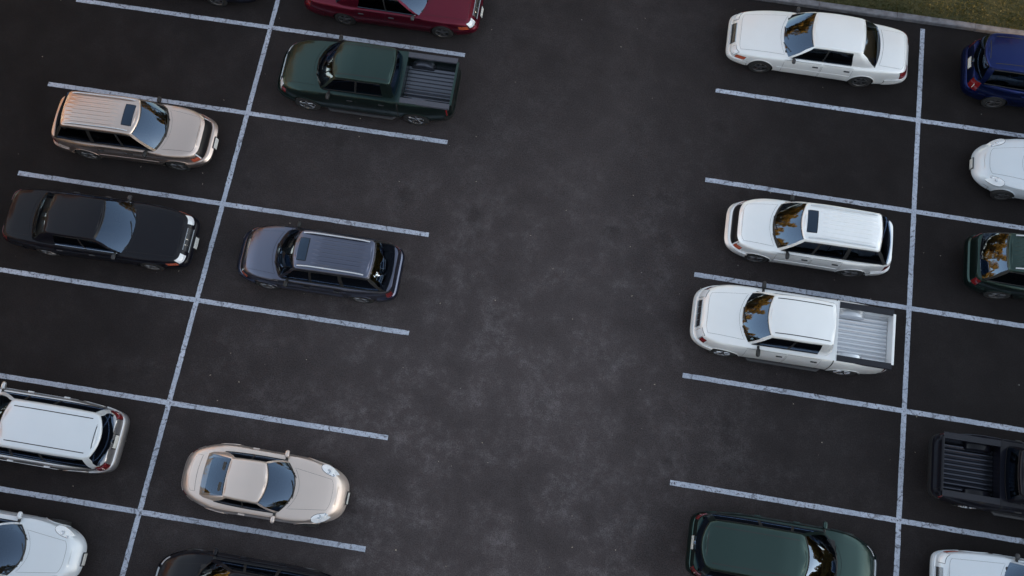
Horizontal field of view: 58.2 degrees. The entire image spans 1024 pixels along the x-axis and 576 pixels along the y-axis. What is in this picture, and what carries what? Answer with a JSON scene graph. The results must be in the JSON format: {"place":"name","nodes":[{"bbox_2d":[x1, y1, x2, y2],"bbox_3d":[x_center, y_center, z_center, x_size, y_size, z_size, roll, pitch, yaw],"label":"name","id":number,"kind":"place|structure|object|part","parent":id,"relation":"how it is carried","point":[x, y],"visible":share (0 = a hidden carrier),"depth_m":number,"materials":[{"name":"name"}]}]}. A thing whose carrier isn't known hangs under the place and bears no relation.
{"place":"outdoors","nodes":[
{"label":"outdoors","id":0,"kind":"place"},
{"bbox_2d":[0,0,1023,575],"bbox_3d":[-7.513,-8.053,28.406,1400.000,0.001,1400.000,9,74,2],"label":"asphalt ground","id":1,"kind":"structure","parent":0,"point":[544,346],"depth_m":26.00,"materials":[{"name":"black asphalt"}]},
{"bbox_2d":[0,510,87,575],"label":"sports coupe","id":2,"kind":"object","parent":1,"relation":"on","point":[32,545],"visible":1,"depth_m":23.36,"materials":[{"name":"silver metal"}]},
{"bbox_3d":[-12.985,5.921,23.289,0.799,0.350,0.138,8,74,2],"label":"side window","id":3,"kind":"part","parent":2,"relation":"part of","materials":[{"name":"black glass"}]},
{"bbox_3d":[-12.965,5.837,23.836,1.232,0.604,0.080,9,74,2],"label":"door","id":4,"kind":"part","parent":2,"relation":"part of","materials":[{"name":"silver metal"}]},
{"bbox_2d":[0,381,129,473],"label":"minivan","id":5,"kind":"object","parent":1,"relation":"on","point":[59,433],"visible":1,"depth_m":23.38,"materials":[{"name":"silver metal"}]},
{"bbox_3d":[-13.170,4.135,23.500,0.880,0.527,0.154,9,74,2],"label":"side window","id":6,"kind":"part","parent":5,"relation":"part of","materials":[{"name":"black glass"}]},
{"bbox_3d":[-13.360,4.476,24.115,1.012,0.699,0.075,9,74,2],"label":"door","id":7,"kind":"part","parent":5,"relation":"part of","materials":[{"name":"silver metal"}]},
{"bbox_3d":[-12.942,2.790,23.887,0.880,0.527,0.154,9,74,2],"label":"side window","id":8,"kind":"part","parent":5,"relation":"part of","materials":[{"name":"black glass"}]},
{"bbox_3d":[-13.071,2.777,24.603,1.012,0.699,0.075,9,74,2],"label":"door","id":9,"kind":"part","parent":5,"relation":"part of","materials":[{"name":"silver metal"}]},
{"bbox_3d":[-12.396,4.256,23.451,0.858,0.531,0.156,9,74,2],"label":"side window","id":10,"kind":"part","parent":5,"relation":"part of","materials":[{"name":"black glass"}]},
{"bbox_3d":[-12.344,4.634,24.058,0.952,0.722,0.074,9,74,2],"label":"door","id":11,"kind":"part","parent":5,"relation":"part of","materials":[{"name":"silver metal"}]},
{"bbox_3d":[-12.167,2.905,23.839,0.858,0.531,0.156,9,74,2],"label":"side window","id":12,"kind":"part","parent":5,"relation":"part of","materials":[{"name":"black glass"}]},
{"bbox_3d":[-12.054,2.931,24.546,0.952,0.722,0.074,9,74,2],"label":"door","id":13,"kind":"part","parent":5,"relation":"part of","materials":[{"name":"silver metal"}]},
{"bbox_3d":[-11.365,4.410,23.399,1.165,0.509,0.157,8,74,2],"label":"side window","id":14,"kind":"part","parent":5,"relation":"part of","materials":[{"name":"black glass"}]},
{"bbox_3d":[-11.138,3.070,23.783,1.165,0.509,0.157,10,74,3],"label":"side window","id":15,"kind":"part","parent":5,"relation":"part of","materials":[{"name":"black glass"}]},
{"bbox_3d":[-10.473,3.874,23.598,0.202,0.552,1.377,9,74,2],"label":"rear window","id":16,"kind":"part","parent":5,"relation":"part of","materials":[{"name":"black glass"}]},
{"bbox_2d":[2,189,199,270],"bbox_3d":[-11.600,-1.735,25.806,5.443,1.501,1.921,8,74,2],"label":"sedan","id":17,"kind":"object","parent":1,"relation":"on","point":[106,228],"visible":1,"depth_m":25.53,"materials":[{"name":"black paint"}]},
{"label":"side window","id":18,"kind":"part","parent":17,"relation":"part of","materials":[{"name":"black glass"}]},
{"bbox_3d":[-12.276,-0.966,25.734,0.892,0.644,0.083,8,74,2],"label":"door","id":19,"kind":"part","parent":17,"relation":"part of","materials":[{"name":"black paint"}]},
{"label":"side window","id":20,"kind":"part","parent":17,"relation":"part of","materials":[{"name":"black glass"}]},
{"bbox_3d":[-11.266,-0.823,25.703,1.092,0.632,0.081,8,74,2],"label":"door","id":21,"kind":"part","parent":17,"relation":"part of","materials":[{"name":"black paint"}]},
{"bbox_2d":[52,91,218,170],"bbox_3d":[-10.911,-4.630,26.477,4.671,1.809,1.920,8,74,2],"label":"sport utility vehicle","id":22,"kind":"object","parent":1,"relation":"on","point":[94,126],"visible":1,"depth_m":26.10,"materials":[{"name":"beige paint"}]},
{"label":"rear window","id":23,"kind":"part","parent":22,"relation":"part of","materials":[{"name":"black glass"}]},
{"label":"side window","id":24,"kind":"part","parent":22,"relation":"part of","materials":[{"name":"black glass"}]},
{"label":"side window","id":25,"kind":"part","parent":22,"relation":"part of","materials":[{"name":"black glass"}]},
{"bbox_3d":[-11.499,-3.852,26.481,0.812,0.705,0.076,8,74,2],"label":"door","id":26,"kind":"part","parent":22,"relation":"part of","materials":[{"name":"beige paint"}]},
{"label":"side window","id":27,"kind":"part","parent":22,"relation":"part of","materials":[{"name":"black glass"}]},
{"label":"door","id":28,"kind":"part","parent":22,"relation":"part of","materials":[{"name":"beige paint"}]},
{"bbox_2d":[0,486,365,551],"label":"parking line","id":29,"kind":"object","parent":1,"relation":"on","point":[186,519],"visible":1,"depth_m":24.33,"materials":[{"name":"paint"}]},
{"bbox_2d":[0,373,387,439],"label":"parking line","id":30,"kind":"object","parent":1,"relation":"on","point":[200,407],"visible":1,"depth_m":25.15,"materials":[{"name":"paint"}]},
{"bbox_2d":[120,0,279,575],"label":"parking line","id":31,"kind":"object","parent":1,"relation":"on","point":[185,343],"visible":1,"depth_m":25.96,"materials":[{"name":"paint"}]},
{"bbox_2d":[0,267,408,334],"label":"parking line","id":32,"kind":"object","parent":1,"relation":"on","point":[207,301],"visible":1,"depth_m":25.98,"materials":[{"name":"paint"}]},
{"bbox_2d":[18,171,428,236],"bbox_3d":[-8.460,-2.458,26.796,12.268,0.001,0.152,9,74,2],"label":"parking line","id":33,"kind":"object","parent":1,"relation":"on","point":[234,205],"visible":1,"depth_m":26.79,"materials":[{"name":"paint"}]},
{"bbox_2d":[207,0,255,6],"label":"sedan","id":34,"kind":"object","parent":1,"relation":"on","point":[221,3],"visible":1,"depth_m":28.29,"materials":[{"name":"grey paint"}]},
{"bbox_2d":[155,548,332,575],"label":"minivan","id":35,"kind":"object","parent":1,"relation":"on","point":[193,562],"visible":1,"depth_m":23.04,"materials":[{"name":"black paint"}]},
{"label":"side window","id":36,"kind":"part","parent":35,"relation":"part of","materials":[{"name":"black glass"}]},
{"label":"door","id":37,"kind":"part","parent":35,"relation":"part of","materials":[{"name":"black paint"}]},
{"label":"side window","id":38,"kind":"part","parent":35,"relation":"part of","materials":[{"name":"black glass"}]},
{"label":"door","id":39,"kind":"part","parent":35,"relation":"part of","materials":[{"name":"black paint"}]},
{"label":"side window","id":40,"kind":"part","parent":35,"relation":"part of","materials":[{"name":"black glass"}]},
{"bbox_2d":[48,82,447,143],"bbox_3d":[-7.981,-5.255,27.599,12.274,0.001,0.152,9,74,2],"label":"parking line","id":41,"kind":"object","parent":1,"relation":"on","point":[277,117],"visible":0.94,"depth_m":27.59,"materials":[{"name":"paint"}]},
{"bbox_2d":[181,443,349,526],"bbox_3d":[-6.475,5.093,23.938,4.426,1.346,1.880,9,74,2],"label":"sports coupe","id":42,"kind":"object","parent":1,"relation":"on","point":[247,481],"visible":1,"depth_m":23.68,"materials":[{"name":"beige paint"}]},
{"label":"side window","id":43,"kind":"part","parent":42,"relation":"part of","materials":[{"name":"black glass"}]},
{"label":"side window","id":44,"kind":"part","parent":42,"relation":"part of","materials":[{"name":"black glass"}]},
{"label":"side window","id":45,"kind":"part","parent":42,"relation":"part of","materials":[{"name":"black glass"}]},
{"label":"door","id":46,"kind":"part","parent":42,"relation":"part of","materials":[{"name":"beige paint"}]},
{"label":"side window","id":47,"kind":"part","parent":42,"relation":"part of","materials":[{"name":"black glass"}]},
{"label":"door","id":48,"kind":"part","parent":42,"relation":"part of","materials":[{"name":"beige paint"}]},
{"bbox_2d":[76,0,464,56],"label":"parking line","id":49,"kind":"object","parent":1,"relation":"on","point":[264,26],"visible":0.98,"depth_m":28.40,"materials":[{"name":"paint"}]},
{"bbox_2d":[237,221,404,302],"bbox_3d":[-5.363,-0.785,25.385,4.630,1.809,1.920,8,74,2],"label":"sport utility vehicle","id":50,"kind":"object","parent":1,"relation":"on","point":[353,268],"visible":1,"depth_m":24.92,"materials":[{"name":"grey paint"}]},
{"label":"side window","id":51,"kind":"part","parent":50,"relation":"part of","materials":[{"name":"black glass"}]},
{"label":"door","id":52,"kind":"part","parent":50,"relation":"part of","materials":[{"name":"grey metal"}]},
{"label":"side window","id":53,"kind":"part","parent":50,"relation":"part of","materials":[{"name":"black glass"}]},
{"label":"door","id":54,"kind":"part","parent":50,"relation":"part of","materials":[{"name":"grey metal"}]},
{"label":"side window","id":55,"kind":"part","parent":50,"relation":"part of","materials":[{"name":"black glass"}]},
{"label":"rear window","id":56,"kind":"part","parent":50,"relation":"part of","materials":[{"name":"black glass"}]},
{"bbox_2d":[277,34,461,125],"bbox_3d":[-4.230,-6.191,26.926,5.365,1.831,2.123,8,74,2],"label":"pickup truck","id":57,"kind":"object","parent":1,"relation":"on","point":[417,88],"visible":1,"depth_m":26.64,"materials":[{"name":"green paint"}]},
{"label":"door","id":58,"kind":"part","parent":57,"relation":"part of","materials":[{"name":"green paint"}]},
{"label":"side window","id":59,"kind":"part","parent":57,"relation":"part of","materials":[{"name":"black glass"}]},
{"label":"side window","id":60,"kind":"part","parent":57,"relation":"part of","materials":[{"name":"black glass"}]},
{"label":"door","id":61,"kind":"part","parent":57,"relation":"part of","materials":[{"name":"green paint"}]},
{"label":"rear window","id":62,"kind":"part","parent":57,"relation":"part of","materials":[{"name":"black glass"}]},
{"bbox_2d":[304,0,483,38],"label":"sedan","id":63,"kind":"object","parent":1,"relation":"on","point":[444,19],"visible":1,"depth_m":27.61,"materials":[{"name":"red paint"}]},
{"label":"door","id":64,"kind":"part","parent":63,"relation":"part of","materials":[{"name":"red paint"}]},
{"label":"side window","id":65,"kind":"part","parent":63,"relation":"part of","materials":[{"name":"black glass"}]},
{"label":"side window","id":66,"kind":"part","parent":63,"relation":"part of","materials":[{"name":"black glass"}]},
{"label":"door","id":67,"kind":"part","parent":63,"relation":"part of","materials":[{"name":"red paint"}]},
{"bbox_2d":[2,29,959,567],"bbox_3d":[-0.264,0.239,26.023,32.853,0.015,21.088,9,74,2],"label":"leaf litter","id":68,"kind":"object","parent":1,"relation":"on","point":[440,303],"visible":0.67,"depth_m":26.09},
{"bbox_2d":[685,511,876,575],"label":"minivan","id":69,"kind":"object","parent":1,"relation":"on","point":[728,544],"visible":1,"depth_m":22.64,"materials":[{"name":"green paint"}]},
{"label":"rear window","id":70,"kind":"part","parent":69,"relation":"part of","materials":[{"name":"black glass"}]},
{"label":"side window","id":71,"kind":"part","parent":69,"relation":"part of","materials":[{"name":"black glass"}]},
{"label":"side window","id":72,"kind":"part","parent":69,"relation":"part of","materials":[{"name":"black glass"}]},
{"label":"door","id":73,"kind":"part","parent":69,"relation":"part of","materials":[{"name":"green paint"}]},
{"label":"side window","id":74,"kind":"part","parent":69,"relation":"part of","materials":[{"name":"black glass"}]},
{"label":"side window","id":75,"kind":"part","parent":69,"relation":"part of","materials":[{"name":"black glass"}]},
{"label":"door","id":76,"kind":"part","parent":69,"relation":"part of","materials":[{"name":"green paint"}]},
{"bbox_2d":[690,281,895,374],"bbox_3d":[7.592,1.047,24.873,5.365,1.831,2.122,9,74,2],"label":"pickup truck","id":77,"kind":"object","parent":1,"relation":"on","point":[815,333],"visible":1,"depth_m":24.61,"materials":[{"name":"white paint"}]},
{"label":"door","id":78,"kind":"part","parent":77,"relation":"part of","materials":[{"name":"white paint"}]},
{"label":"side window","id":79,"kind":"part","parent":77,"relation":"part of","materials":[{"name":"black glass"}]},
{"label":"door","id":80,"kind":"part","parent":77,"relation":"part of","materials":[{"name":"white paint"}]},
{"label":"side window","id":81,"kind":"part","parent":77,"relation":"part of","materials":[{"name":"black glass"}]},
{"bbox_2d":[724,195,892,276],"bbox_3d":[8.343,-1.539,25.627,4.630,1.809,1.920,9,74,2],"label":"sport utility vehicle","id":82,"kind":"object","parent":1,"relation":"on","point":[845,242],"visible":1,"depth_m":25.22,"materials":[{"name":"silver metal"}]},
{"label":"door","id":83,"kind":"part","parent":82,"relation":"part of","materials":[{"name":"silver metal"}]},
{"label":"side window","id":84,"kind":"part","parent":82,"relation":"part of","materials":[{"name":"black glass"}]},
{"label":"door","id":85,"kind":"part","parent":82,"relation":"part of","materials":[{"name":"silver metal"}]},
{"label":"side window","id":86,"kind":"part","parent":82,"relation":"part of","materials":[{"name":"black glass"}]},
{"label":"side window","id":87,"kind":"part","parent":82,"relation":"part of","materials":[{"name":"black glass"}]},
{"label":"rear window","id":88,"kind":"part","parent":82,"relation":"part of","materials":[{"name":"black glass"}]},
{"bbox_2d":[726,7,908,86],"bbox_3d":[9.188,-7.305,27.442,5.404,1.501,1.921,9,74,2],"label":"sedan","id":89,"kind":"object","parent":1,"relation":"on","point":[856,51],"visible":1,"depth_m":27.17,"materials":[{"name":"white paint"}]},
{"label":"door","id":90,"kind":"part","parent":89,"relation":"part of","materials":[{"name":"white paint"}]},
{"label":"side window","id":91,"kind":"part","parent":89,"relation":"part of","materials":[{"name":"black glass"}]},
{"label":"door","id":92,"kind":"part","parent":89,"relation":"part of","materials":[{"name":"white paint"}]},
{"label":"side window","id":93,"kind":"part","parent":89,"relation":"part of","materials":[{"name":"black glass"}]},
{"bbox_2d":[670,480,1023,543],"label":"parking line","id":94,"kind":"object","parent":1,"relation":"on","point":[845,511],"visible":1,"depth_m":24.42,"materials":[{"name":"paint"}]},
{"bbox_2d":[682,373,1023,432],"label":"parking line","id":95,"kind":"object","parent":1,"relation":"on","point":[856,403],"visible":1,"depth_m":25.22,"materials":[{"name":"paint"}]},
{"bbox_2d":[694,272,1023,327],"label":"parking line","id":96,"kind":"object","parent":1,"relation":"on","point":[856,299],"visible":0.96,"depth_m":26.02,"materials":[{"name":"paint"}]},
{"bbox_2d":[705,178,1023,229],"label":"parking line","id":97,"kind":"object","parent":1,"relation":"on","point":[862,203],"visible":1,"depth_m":26.83,"materials":[{"name":"paint"}]},
{"bbox_2d":[716,88,1023,137],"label":"parking line","id":98,"kind":"object","parent":1,"relation":"on","point":[872,113],"visible":1,"depth_m":27.64,"materials":[{"name":"paint"}]},
{"bbox_2d":[757,0,1023,34],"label":"kerb","id":99,"kind":"structure","parent":1,"relation":"on","point":[912,18],"depth_m":28.42,"materials":[{"name":"grey concrete"}]},
{"bbox_2d":[893,29,924,575],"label":"parking line","id":100,"kind":"object","parent":1,"relation":"on","point":[907,345],"visible":1,"depth_m":25.91,"materials":[{"name":"paint"}]},
{"bbox_2d":[927,431,1023,519],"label":"pickup truck","id":101,"kind":"object","parent":1,"relation":"on","point":[975,471],"visible":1,"depth_m":23.76,"materials":[{"name":"black paint"}]},
{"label":"rear window","id":102,"kind":"part","parent":101,"relation":"part of","materials":[{"name":"black glass"}]},
{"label":"door","id":103,"kind":"part","parent":101,"relation":"part of","materials":[{"name":"black paint"}]},
{"bbox_2d":[929,550,1023,575],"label":"sedan","id":104,"kind":"object","parent":1,"relation":"on","point":[956,563],"visible":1,"depth_m":23.26,"materials":[{"name":"silver metal"}]},
{"bbox_2d":[960,33,1023,107],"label":"minivan","id":105,"kind":"object","parent":1,"relation":"on","point":[992,71],"visible":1,"depth_m":26.57,"materials":[{"name":"blue paint"}]},
{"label":"rear window","id":106,"kind":"part","parent":105,"relation":"part of","materials":[{"name":"black glass"}]},
{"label":"side window","id":107,"kind":"part","parent":105,"relation":"part of","materials":[{"name":"black glass"}]},
{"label":"door","id":108,"kind":"part","parent":105,"relation":"part of","materials":[{"name":"blue paint"}]},
{"bbox_2d":[963,232,1023,299],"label":"sport utility vehicle","id":109,"kind":"object","parent":1,"relation":"on","point":[993,265],"visible":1,"depth_m":25.08,"materials":[{"name":"green paint"}]},
{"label":"rear window","id":110,"kind":"part","parent":109,"relation":"part of","materials":[{"name":"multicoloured glass"}]},
{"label":"side window","id":111,"kind":"part","parent":109,"relation":"part of","materials":[{"name":"black glass"}]},
{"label":"door","id":112,"kind":"part","parent":109,"relation":"part of","materials":[{"name":"green paint"}]},
{"bbox_2d":[969,139,1023,199],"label":"sports coupe","id":113,"kind":"object","parent":1,"relation":"on","point":[996,167],"visible":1,"depth_m":26.40,"materials":[{"name":"silver metal"}]},
{"bbox_2d":[815,0,1023,29],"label":"grass verge","id":114,"kind":"object","parent":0,"point":[978,7],"depth_m":28.50,"materials":[{"name":"plant"}]}
]}

